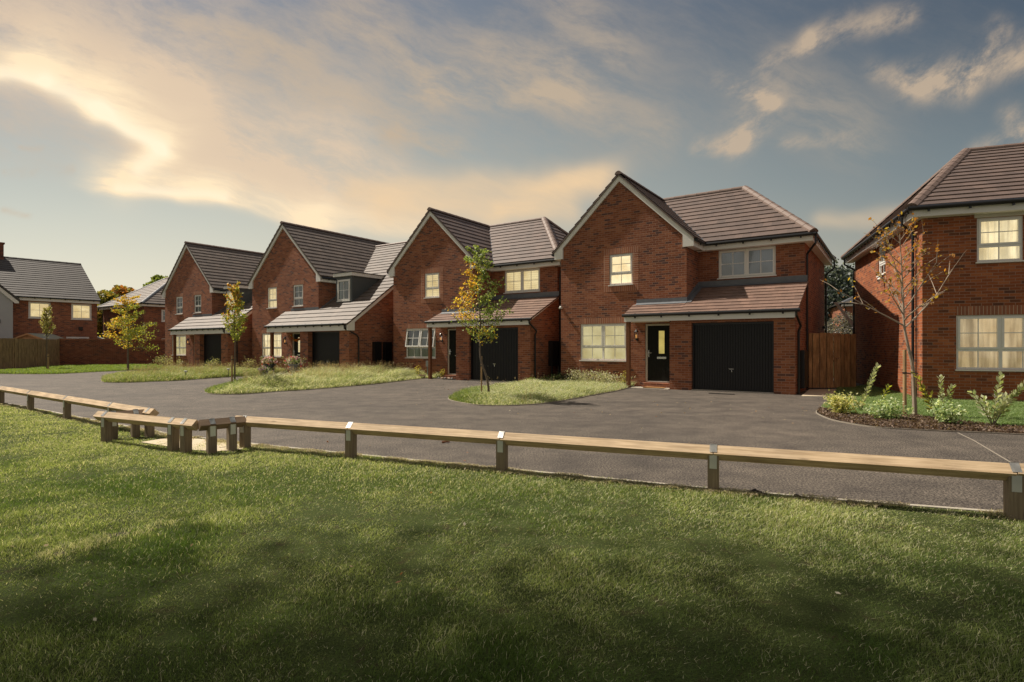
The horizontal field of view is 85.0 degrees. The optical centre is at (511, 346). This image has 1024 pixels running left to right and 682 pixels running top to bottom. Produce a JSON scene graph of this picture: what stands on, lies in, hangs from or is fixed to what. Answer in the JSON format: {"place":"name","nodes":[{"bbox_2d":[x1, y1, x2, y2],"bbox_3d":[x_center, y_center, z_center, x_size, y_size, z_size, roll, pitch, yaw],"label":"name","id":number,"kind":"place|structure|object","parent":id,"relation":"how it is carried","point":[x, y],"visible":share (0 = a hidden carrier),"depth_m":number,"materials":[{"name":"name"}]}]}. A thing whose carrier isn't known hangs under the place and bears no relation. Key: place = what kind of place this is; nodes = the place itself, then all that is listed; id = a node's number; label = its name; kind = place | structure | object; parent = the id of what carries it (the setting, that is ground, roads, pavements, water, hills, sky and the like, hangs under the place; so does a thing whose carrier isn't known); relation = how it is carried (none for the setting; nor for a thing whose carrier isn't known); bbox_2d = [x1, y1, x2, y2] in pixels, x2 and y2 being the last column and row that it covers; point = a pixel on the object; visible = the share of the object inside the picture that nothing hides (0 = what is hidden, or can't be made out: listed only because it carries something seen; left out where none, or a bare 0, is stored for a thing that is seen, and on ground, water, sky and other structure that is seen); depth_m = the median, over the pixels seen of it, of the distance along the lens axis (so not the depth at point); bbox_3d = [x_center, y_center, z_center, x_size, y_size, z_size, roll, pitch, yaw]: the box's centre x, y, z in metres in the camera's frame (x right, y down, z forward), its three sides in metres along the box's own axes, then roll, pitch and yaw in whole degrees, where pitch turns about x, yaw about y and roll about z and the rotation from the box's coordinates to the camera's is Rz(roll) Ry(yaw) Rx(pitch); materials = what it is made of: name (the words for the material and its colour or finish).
{"place":"outdoors","nodes":[
{"label":"outdoors","id":0,"kind":"place"},
{"bbox_2d":[12,333,61,339],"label":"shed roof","id":1,"kind":"structure","parent":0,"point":[35,336],"depth_m":38.60,"materials":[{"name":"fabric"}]},
{"bbox_2d":[144,438,251,450],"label":"path","id":2,"kind":"structure","parent":0,"point":[194,441],"depth_m":7.78,"materials":[{"name":"stone"}]},
{"bbox_2d":[0,404,1023,681],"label":"lawn","id":3,"kind":"structure","parent":0,"point":[758,560],"depth_m":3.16,"materials":[{"name":"green plant"}]},
{"bbox_2d":[0,386,158,436],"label":"rail fence","id":4,"kind":"object","parent":3,"relation":"on","point":[68,401],"visible":0.84,"depth_m":10.38,"materials":[{"name":"wood"}]},
{"bbox_2d":[107,532,128,537],"bbox_3d":[-2.848,1.359,4.022,0.145,0.028,0.160,0,0,0],"label":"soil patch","id":5,"kind":"object","parent":3,"relation":"on","point":[120,533],"visible":0.42,"depth_m":4.04,"materials":[{"name":"soil"}]},
{"bbox_2d":[110,409,143,439],"bbox_3d":[-5.735,1.181,8.333,0.141,0.492,0.458,0,0,44],"label":"rail fence","id":6,"kind":"object","parent":3,"relation":"on","point":[135,430],"visible":0.28,"depth_m":8.35,"materials":[{"name":"wood"}]},
{"bbox_2d":[93,411,197,452],"bbox_3d":[-4.990,1.171,7.586,2.215,0.512,0.141,0,0,26],"label":"rail fence","id":7,"kind":"object","parent":3,"relation":"on","point":[179,433],"visible":0.98,"depth_m":7.33,"materials":[{"name":"wood"}]},
{"bbox_2d":[197,416,245,453],"bbox_3d":[-3.750,1.171,7.247,0.555,0.512,0.141,0,0,-45],"label":"rail fence","id":8,"kind":"object","parent":3,"relation":"on","point":[230,425],"visible":0.96,"depth_m":7.20,"materials":[{"name":"wood"}]},
{"bbox_2d":[10,382,990,620],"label":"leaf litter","id":9,"kind":"object","parent":3,"relation":"on","point":[95,619],"visible":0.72,"depth_m":4.16,"materials":[{"name":"brown plant"}]},
{"bbox_2d":[0,403,1014,520],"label":"grass cuttings","id":10,"kind":"object","parent":3,"relation":"on","point":[480,467],"depth_m":5.87,"materials":[{"name":"green plant"}]},
{"bbox_2d":[235,415,1023,519],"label":"rail fence","id":11,"kind":"object","parent":3,"relation":"on","point":[1010,475],"visible":0.91,"depth_m":5.30,"materials":[{"name":"brown wood"}]},
{"bbox_2d":[0,368,1023,510],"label":"road","id":12,"kind":"structure","parent":0,"point":[739,421],"depth_m":9.44,"materials":[{"name":"grey asphalt"}]},
{"bbox_2d":[61,370,129,373],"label":"kerb","id":13,"kind":"structure","parent":12,"relation":"on","point":[88,372],"depth_m":30.03,"materials":[{"name":"concrete"}]},
{"bbox_2d":[101,376,242,382],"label":"kerb","id":14,"kind":"structure","parent":12,"relation":"on","point":[161,381],"depth_m":22.16,"materials":[{"name":"concrete"}]},
{"bbox_2d":[205,378,423,394],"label":"kerb","id":15,"kind":"structure","parent":12,"relation":"on","point":[307,389],"depth_m":17.84,"materials":[{"name":"concrete"}]},
{"bbox_2d":[8,403,1000,512],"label":"kerb","id":16,"kind":"structure","parent":12,"relation":"on","point":[945,507],"depth_m":5.09,"materials":[{"name":"concrete"}]},
{"bbox_2d":[816,401,1023,434],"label":"kerb","id":17,"kind":"structure","parent":12,"relation":"on","point":[918,429],"depth_m":9.21,"materials":[{"name":"concrete"}]},
{"bbox_2d":[959,433,1009,461],"bbox_3d":[6.547,1.390,7.784,0.047,0.034,2.650,0,0,28],"label":"road joint","id":18,"kind":"object","parent":12,"relation":"on","point":[986,447],"visible":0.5,"depth_m":7.56,"materials":[{"name":"concrete"}]},
{"bbox_2d":[0,0,1023,292],"label":"sky","id":19,"kind":"structure","parent":0,"point":[132,131],"materials":[{"name":"blue"}]},
{"bbox_2d":[631,386,669,388],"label":"path","id":20,"kind":"structure","parent":0,"point":[650,388],"depth_m":18.45,"materials":[{"name":"concrete"}]},
{"bbox_2d":[802,389,835,395],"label":"path","id":21,"kind":"structure","parent":0,"point":[816,392],"depth_m":16.76,"materials":[{"name":"concrete"}]},
{"label":"ground","id":22,"kind":"structure","parent":0,"visible":0},
{"bbox_2d":[0,242,100,338],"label":"brick house","id":23,"kind":"structure","parent":22,"relation":"on","point":[30,289],"depth_m":41.63,"materials":[{"name":"red brick"}]},
{"bbox_2d":[28,302,50,318],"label":"window","id":24,"kind":"structure","parent":23,"relation":"in","point":[35,309],"depth_m":40.34,"materials":[{"name":"glass"}]},
{"bbox_2d":[66,337,88,338],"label":"window","id":25,"kind":"structure","parent":23,"relation":"in","point":[66,337],"depth_m":42.19,"materials":[{"name":"white plastic"}]},
{"bbox_2d":[71,304,91,319],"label":"window","id":26,"kind":"structure","parent":23,"relation":"in","point":[78,311],"depth_m":42.32,"materials":[{"name":"glass"}]},
{"bbox_2d":[97,304,102,337],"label":"background tree","id":27,"kind":"object","parent":22,"relation":"on","point":[99,322],"visible":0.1,"depth_m":58.81,"materials":[{"name":"green plant"}]},
{"bbox_2d":[97,289,118,304],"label":"background tree","id":28,"kind":"object","parent":22,"relation":"on","point":[105,295],"visible":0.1,"depth_m":63.40,"materials":[{"name":"green plant"}]},
{"bbox_2d":[109,284,134,296],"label":"background tree","id":29,"kind":"object","parent":22,"relation":"on","point":[120,290],"visible":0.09,"depth_m":67.10,"materials":[{"name":"orange plant"}]},
{"bbox_2d":[97,277,167,340],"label":"brick house","id":30,"kind":"structure","parent":22,"relation":"on","point":[150,300],"depth_m":46.86,"materials":[{"name":"brick"}]},
{"bbox_2d":[161,310,164,321],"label":"window","id":31,"kind":"structure","parent":30,"relation":"in","point":[162,311],"depth_m":46.79,"materials":[{"name":"glass"}]},
{"bbox_2d":[142,274,167,286],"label":"background tree","id":32,"kind":"object","parent":22,"relation":"on","point":[156,277],"visible":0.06,"depth_m":55.34,"materials":[{"name":"green plant"}]},
{"bbox_2d":[161,241,263,367],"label":"brick house","id":33,"kind":"structure","parent":22,"relation":"on","point":[196,287],"depth_m":35.21,"materials":[{"name":"red brick"}]},
{"bbox_2d":[172,335,185,355],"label":"window","id":34,"kind":"structure","parent":33,"relation":"in","point":[180,339],"depth_m":36.48,"materials":[{"name":"glass"}]},
{"bbox_2d":[175,296,182,314],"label":"window","id":35,"kind":"structure","parent":33,"relation":"in","point":[180,302],"depth_m":36.60,"materials":[{"name":"glass"}]},
{"bbox_2d":[193,295,200,313],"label":"window","id":36,"kind":"structure","parent":33,"relation":"in","point":[198,305],"depth_m":35.21,"materials":[{"name":"glass"}]},
{"bbox_2d":[204,334,220,365],"bbox_3d":[-17.306,0.302,32.572,2.396,2.090,0.065,0,0,34],"label":"garage door","id":37,"kind":"structure","parent":33,"relation":"in","point":[212,342],"depth_m":32.74,"materials":[{"name":"black"}]},
{"bbox_2d":[247,221,406,372],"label":"brick house","id":38,"kind":"structure","parent":22,"relation":"on","point":[324,296],"depth_m":28.98,"materials":[{"name":"red brick"}]},
{"bbox_2d":[261,333,280,356],"bbox_3d":[-13.172,-0.095,30.776,1.927,1.315,0.240,0,0,35],"label":"window","id":39,"kind":"structure","parent":38,"relation":"in","point":[277,336],"depth_m":30.87,"materials":[{"name":"glass"}]},
{"bbox_2d":[266,287,276,308],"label":"window","id":40,"kind":"structure","parent":38,"relation":"in","point":[272,292],"depth_m":30.89,"materials":[{"name":"glass"}]},
{"bbox_2d":[294,334,299,369],"bbox_3d":[-11.192,0.269,29.377,0.900,1.905,0.115,0,0,35],"label":"front door","id":41,"kind":"structure","parent":38,"relation":"in","point":[296,343],"depth_m":29.47,"materials":[{"name":"black"}]},
{"bbox_2d":[292,284,302,306],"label":"window","id":42,"kind":"structure","parent":38,"relation":"in","point":[299,288],"depth_m":29.51,"materials":[{"name":"glass"}]},
{"bbox_2d":[312,331,338,368],"bbox_3d":[-8.832,0.302,26.813,2.396,2.090,0.065,0,0,35],"label":"garage door","id":43,"kind":"structure","parent":38,"relation":"in","point":[325,345],"depth_m":26.97,"materials":[{"name":"black"}]},
{"bbox_2d":[387,207,567,381],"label":"brick house","id":44,"kind":"structure","parent":22,"relation":"on","point":[428,264],"depth_m":24.43,"materials":[{"name":"red brick"}]},
{"bbox_2d":[405,328,435,358],"bbox_3d":[-4.148,-0.161,25.506,1.888,1.366,0.303,0,0,34],"label":"window","id":45,"kind":"structure","parent":44,"relation":"in","point":[418,338],"depth_m":25.54,"materials":[{"name":"white plastic"}]},
{"bbox_2d":[423,272,439,298],"bbox_3d":[-3.564,-2.753,25.132,0.943,1.131,0.210,0,0,34],"label":"window","id":46,"kind":"structure","parent":44,"relation":"in","point":[431,279],"depth_m":25.23,"materials":[{"name":"glass"}]},
{"bbox_2d":[449,330,455,373],"bbox_3d":[-2.364,0.220,24.310,0.949,1.905,0.115,0,0,34],"label":"front door","id":47,"kind":"structure","parent":44,"relation":"in","point":[452,351],"depth_m":24.46,"materials":[{"name":"grey"}]},
{"bbox_2d":[471,327,517,380],"bbox_3d":[-0.691,0.292,22.379,2.416,2.110,0.065,0,0,34],"label":"garage door","id":48,"kind":"structure","parent":44,"relation":"in","point":[500,358],"depth_m":22.32,"materials":[{"name":"black metal"}]},
{"bbox_2d":[503,268,539,293],"bbox_3d":[0.451,-2.826,24.037,1.871,0.995,0.210,0,0,34],"label":"window","id":49,"kind":"structure","parent":44,"relation":"in","point":[525,280],"depth_m":24.05,"materials":[{"name":"glass"}]},
{"bbox_2d":[448,387,628,405],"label":"kerb","id":50,"kind":"structure","parent":22,"relation":"on","point":[532,404],"depth_m":13.71,"materials":[{"name":"concrete"}]},
{"bbox_2d":[551,171,852,394],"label":"brick house","id":51,"kind":"structure","parent":22,"relation":"on","point":[722,290],"depth_m":19.12,"materials":[{"name":"red brick"}]},
{"bbox_2d":[579,323,625,361],"bbox_3d":[3.332,-0.161,20.358,1.888,1.366,0.210,0,0,34],"label":"window","id":52,"kind":"structure","parent":51,"relation":"in","point":[599,342],"depth_m":20.36,"materials":[{"name":"glass"}]},
{"bbox_2d":[608,253,632,285],"bbox_3d":[3.905,-2.753,19.966,0.943,1.131,0.210,0,0,34],"label":"window","id":53,"kind":"structure","parent":51,"relation":"in","point":[620,264],"depth_m":20.03,"materials":[{"name":"glass"}]},
{"bbox_2d":[648,325,669,380],"bbox_3d":[5.100,0.220,19.136,0.949,1.905,0.115,0,0,34],"label":"front door","id":54,"kind":"structure","parent":51,"relation":"in","point":[658,336],"depth_m":19.18,"materials":[{"name":"black"}]},
{"bbox_2d":[692,321,773,392],"bbox_3d":[6.762,0.292,17.193,2.416,2.110,0.064,0,0,34],"label":"garage door","id":55,"kind":"structure","parent":51,"relation":"in","point":[729,356],"depth_m":17.18,"materials":[{"name":"black metal"}]},
{"bbox_2d":[717,246,776,279],"bbox_3d":[7.912,-2.826,18.850,1.871,0.995,0.210,0,0,34],"label":"window","id":56,"kind":"structure","parent":51,"relation":"in","point":[757,261],"depth_m":18.84,"materials":[{"name":"glass"}]},
{"bbox_2d":[808,333,840,387],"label":"garden gate","id":57,"kind":"structure","parent":51,"relation":"attached to","point":[817,360],"depth_m":18.20,"materials":[{"name":"brown wood"}]},
{"bbox_2d":[825,259,852,331],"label":"evergreen tree","id":58,"kind":"object","parent":22,"relation":"on","point":[835,273],"visible":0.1,"depth_m":51.91,"materials":[{"name":"green plant"}]},
{"bbox_2d":[827,311,852,364],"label":"background tree","id":59,"kind":"object","parent":22,"relation":"on","point":[845,326],"visible":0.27,"depth_m":43.28,"materials":[{"name":"grey plant"}]},
{"bbox_2d":[827,296,852,359],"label":"brick house","id":60,"kind":"structure","parent":22,"relation":"on","point":[845,306],"depth_m":46.12,"materials":[{"name":"red brick"}]},
{"bbox_2d":[827,281,852,329],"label":"evergreen tree","id":61,"kind":"object","parent":22,"relation":"on","point":[843,289],"visible":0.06,"depth_m":51.26,"materials":[{"name":"green plant"}]},
{"bbox_2d":[840,263,854,283],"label":"evergreen tree","id":62,"kind":"object","parent":22,"relation":"on","point":[849,268],"depth_m":56.63,"materials":[{"name":"green plant"}]},
{"bbox_2d":[841,142,1023,401],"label":"brick house","id":63,"kind":"structure","parent":22,"relation":"on","point":[965,332],"depth_m":14.26,"materials":[{"name":"red brick"}]},
{"bbox_2d":[876,243,885,277],"bbox_3d":[12.047,-2.816,18.100,0.240,1.015,0.960,0,0,21],"label":"window","id":64,"kind":"structure","parent":63,"relation":"in","point":[881,263],"depth_m":18.26,"materials":[{"name":"white plastic"}]},
{"bbox_2d":[955,314,1023,371],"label":"window","id":65,"kind":"structure","parent":63,"relation":"in","point":[983,342],"depth_m":14.01,"materials":[{"name":"glass"}]},
{"bbox_2d":[975,216,1023,263],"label":"window","id":66,"kind":"structure","parent":63,"relation":"in","point":[999,239],"depth_m":13.92,"materials":[{"name":"glass"}]},
{"label":"verge","id":67,"kind":"structure","parent":0,"visible":0},
{"bbox_2d":[0,338,59,368],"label":"board fence","id":68,"kind":"object","parent":67,"relation":"on","point":[19,353],"visible":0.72,"depth_m":35.88,"materials":[{"name":"wood"}]},
{"bbox_2d":[40,305,55,367],"bbox_3d":[-27.934,-0.552,33.640,0.845,3.958,0.800,0,0,-31],"label":"young tree","id":69,"kind":"object","parent":67,"relation":"on","point":[47,323],"visible":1,"depth_m":33.59,"materials":[{"name":"green plant"}]},
{"bbox_2d":[0,363,162,373],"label":"grass","id":70,"kind":"structure","parent":67,"relation":"on","point":[60,369],"depth_m":32.62,"materials":[{"name":"plant"}]},
{"bbox_2d":[97,295,159,370],"bbox_3d":[-19.084,-0.605,27.973,2.783,4.065,2.627,0,0,0],"label":"young tree","id":71,"kind":"object","parent":70,"relation":"on","point":[127,332],"visible":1,"depth_m":27.84,"materials":[{"name":"yellow plant"}]},
{"bbox_2d":[59,338,164,364],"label":"garden wall","id":72,"kind":"structure","parent":67,"relation":"on","point":[88,351],"depth_m":40.91,"materials":[{"name":"brick"}]},
{"bbox_2d":[147,355,171,365],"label":"shrub","id":73,"kind":"object","parent":67,"relation":"on","point":[161,360],"visible":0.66,"depth_m":36.41,"materials":[{"name":"green plant"}]},
{"bbox_2d":[162,357,182,364],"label":"shrub","id":74,"kind":"object","parent":67,"relation":"on","point":[172,361],"visible":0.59,"depth_m":35.49,"materials":[{"name":"green plant"}]},
{"label":"verge","id":75,"kind":"structure","parent":0,"visible":0},
{"bbox_2d":[101,364,287,381],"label":"grass","id":76,"kind":"structure","parent":75,"relation":"on","point":[144,376],"depth_m":24.29,"materials":[{"name":"plant"}]},
{"bbox_2d":[125,360,277,375],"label":"seed heads","id":77,"kind":"object","parent":75,"relation":"on","point":[187,364],"visible":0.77,"depth_m":27.11,"materials":[{"name":"plant"}]},
{"bbox_2d":[206,358,220,366],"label":"shrub","id":78,"kind":"object","parent":75,"relation":"on","point":[211,362],"visible":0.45,"depth_m":30.88,"materials":[{"name":"green plant"}]},
{"bbox_2d":[241,357,256,367],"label":"shrub","id":79,"kind":"object","parent":75,"relation":"on","point":[249,363],"visible":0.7,"depth_m":30.36,"materials":[{"name":"green plant"}]},
{"bbox_2d":[254,366,270,374],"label":"shrub","id":80,"kind":"object","parent":75,"relation":"on","point":[263,369],"visible":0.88,"depth_m":27.02,"materials":[{"name":"plant"}]},
{"bbox_2d":[259,354,281,370],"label":"shrub","id":81,"kind":"object","parent":75,"relation":"on","point":[271,366],"visible":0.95,"depth_m":28.65,"materials":[{"name":"plant"}]},
{"bbox_2d":[281,354,308,374],"bbox_3d":[-10.075,0.790,25.952,1.233,1.173,1.435,0,0,-24],"label":"shrub","id":82,"kind":"object","parent":75,"relation":"on","point":[290,360],"visible":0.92,"depth_m":25.69,"materials":[{"name":"pink plant"}]},
{"label":"verge","id":83,"kind":"structure","parent":0,"visible":0},
{"bbox_2d":[447,244,513,391],"bbox_3d":[-0.903,-0.669,14.828,1.791,4.195,1.368,0,0,13],"label":"young tree","id":84,"kind":"object","parent":83,"relation":"on","point":[473,285],"visible":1,"depth_m":14.74,"materials":[{"name":"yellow plant"}]},
{"bbox_2d":[481,356,485,392],"bbox_3d":[-0.737,0.837,14.888,0.207,1.180,0.088,0,0,0],"label":"tree stake","id":85,"kind":"object","parent":83,"relation":"on","point":[481,377],"visible":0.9,"depth_m":14.88,"materials":[{"name":"brown wood"}]},
{"bbox_2d":[453,373,619,399],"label":"seed heads","id":86,"kind":"object","parent":83,"relation":"on","point":[539,385],"visible":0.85,"depth_m":15.90,"materials":[{"name":"plant"}]},
{"bbox_2d":[448,376,635,404],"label":"grass","id":87,"kind":"structure","parent":83,"relation":"on","point":[557,390],"depth_m":15.64,"materials":[{"name":"green plant"}]},
{"bbox_2d":[547,371,575,380],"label":"shrub","id":88,"kind":"object","parent":83,"relation":"on","point":[561,377],"visible":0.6,"depth_m":20.76,"materials":[{"name":"green plant"}]},
{"bbox_2d":[563,368,601,381],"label":"shrub","id":89,"kind":"object","parent":83,"relation":"on","point":[574,373],"visible":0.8,"depth_m":20.23,"materials":[{"name":"green plant"}]},
{"bbox_2d":[588,369,634,382],"bbox_3d":[3.485,1.082,19.584,1.650,0.640,1.449,0,0,41],"label":"shrub","id":90,"kind":"object","parent":83,"relation":"on","point":[605,378],"visible":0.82,"depth_m":19.50,"materials":[{"name":"green plant"}]},
{"bbox_2d":[618,370,625,382],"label":"shrub","id":91,"kind":"object","parent":83,"relation":"on","point":[624,381],"visible":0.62,"depth_m":19.48,"materials":[{"name":"green plant"}]},
{"label":"verge","id":92,"kind":"structure","parent":0,"visible":0},
{"bbox_2d":[231,355,233,381],"bbox_3d":[-9.693,0.862,19.451,0.175,1.130,0.091,0,0,0],"label":"tree stake","id":93,"kind":"object","parent":92,"relation":"on","point":[232,359],"visible":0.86,"depth_m":19.44,"materials":[{"name":"brown wood"}]},
{"bbox_2d":[221,282,247,379],"bbox_3d":[-9.539,-0.427,19.267,0.903,3.708,0.990,0,0,-26],"label":"young tree","id":94,"kind":"object","parent":92,"relation":"on","point":[235,316],"visible":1,"depth_m":19.23,"materials":[{"name":"green plant"}]},
{"bbox_2d":[204,364,440,393],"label":"grass","id":95,"kind":"structure","parent":92,"relation":"on","point":[276,382],"depth_m":19.27,"materials":[{"name":"green plant"}]},
{"bbox_2d":[236,359,417,383],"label":"seed heads","id":96,"kind":"object","parent":92,"relation":"on","point":[318,368],"visible":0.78,"depth_m":21.86,"materials":[{"name":"plant"}]},
{"label":"verge","id":97,"kind":"structure","parent":0,"visible":0},
{"bbox_2d":[841,334,855,387],"bbox_3d":[11.031,0.448,18.370,0.655,1.758,0.117,0,0,-19],"label":"board fence","id":98,"kind":"object","parent":97,"relation":"on","point":[848,360],"visible":0.84,"depth_m":18.33,"materials":[{"name":"wood"}]},
{"bbox_2d":[879,384,891,401],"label":"laurel plant","id":99,"kind":"object","parent":97,"relation":"on","point":[887,388],"visible":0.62,"depth_m":12.53,"materials":[{"name":"green plant"}]},
{"bbox_2d":[817,407,1023,433],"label":"mulch bed","id":100,"kind":"object","parent":97,"relation":"on","point":[924,426],"visible":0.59,"depth_m":9.42,"materials":[{"name":"brown wood"}]},
{"bbox_2d":[823,390,865,413],"bbox_3d":[6.649,1.127,11.305,0.707,0.548,0.810,0,0,0],"label":"shrub","id":101,"kind":"object","parent":100,"relation":"on","point":[836,402],"visible":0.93,"depth_m":11.27,"materials":[{"name":"yellow plant"}]},
{"bbox_2d":[852,362,879,409],"bbox_3d":[7.509,0.845,11.860,0.607,1.071,0.181,0,0,0],"label":"laurel plant","id":102,"kind":"object","parent":100,"relation":"on","point":[865,395],"visible":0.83,"depth_m":11.84,"materials":[{"name":"green plant"}]},
{"bbox_2d":[862,395,913,419],"bbox_3d":[7.078,1.166,10.502,0.847,0.473,0.752,0,0,0],"label":"shrub","id":103,"kind":"object","parent":100,"relation":"on","point":[883,409],"visible":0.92,"depth_m":10.45,"materials":[{"name":"green plant"}]},
{"bbox_2d":[821,211,964,415],"bbox_3d":[7.852,-0.591,10.967,2.740,4.038,1.631,0,0,0],"label":"young tree","id":104,"kind":"object","parent":100,"relation":"on","point":[913,378],"visible":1,"depth_m":10.99,"materials":[{"name":"orange plant"}]},
{"bbox_2d":[902,350,917,414],"bbox_3d":[7.705,0.740,10.822,0.278,1.375,0.088,0,0,2],"label":"tree stake","id":105,"kind":"object","parent":100,"relation":"on","point":[904,373],"visible":0.91,"depth_m":10.80,"materials":[{"name":"brown wood"}]},
{"bbox_2d":[910,371,934,415],"bbox_3d":[7.997,0.926,10.835,0.368,0.906,0.302,0,0,0],"label":"laurel plant","id":106,"kind":"object","parent":100,"relation":"on","point":[922,389],"visible":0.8,"depth_m":10.86,"materials":[{"name":"green plant"}]},
{"bbox_2d":[925,397,970,423],"bbox_3d":[7.690,1.137,9.851,0.786,0.530,0.612,0,0,-39],"label":"shrub","id":107,"kind":"object","parent":100,"relation":"on","point":[942,413],"visible":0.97,"depth_m":9.80,"materials":[{"name":"green plant"}]},
{"bbox_2d":[967,371,1023,424],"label":"laurel plant","id":108,"kind":"object","parent":100,"relation":"on","point":[1000,410],"visible":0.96,"depth_m":9.60,"materials":[{"name":"green plant"}]},
{"bbox_2d":[821,384,1023,425],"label":"grass","id":109,"kind":"structure","parent":97,"relation":"on","point":[1014,415],"depth_m":12.65,"materials":[{"name":"green plant"}]},
{"bbox_2d":[937,375,955,407],"bbox_3d":[8.432,0.954,10.820,0.368,0.850,0.199,0,0,0],"label":"laurel plant","id":110,"kind":"object","parent":97,"relation":"on","point":[948,396],"visible":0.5,"depth_m":10.83,"materials":[{"name":"green plant"}]},
{"bbox_2d":[994,392,1009,402],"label":"shrub","id":111,"kind":"object","parent":97,"relation":"on","point":[1003,394],"visible":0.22,"depth_m":13.17,"materials":[{"name":"green plant"}]}
]}

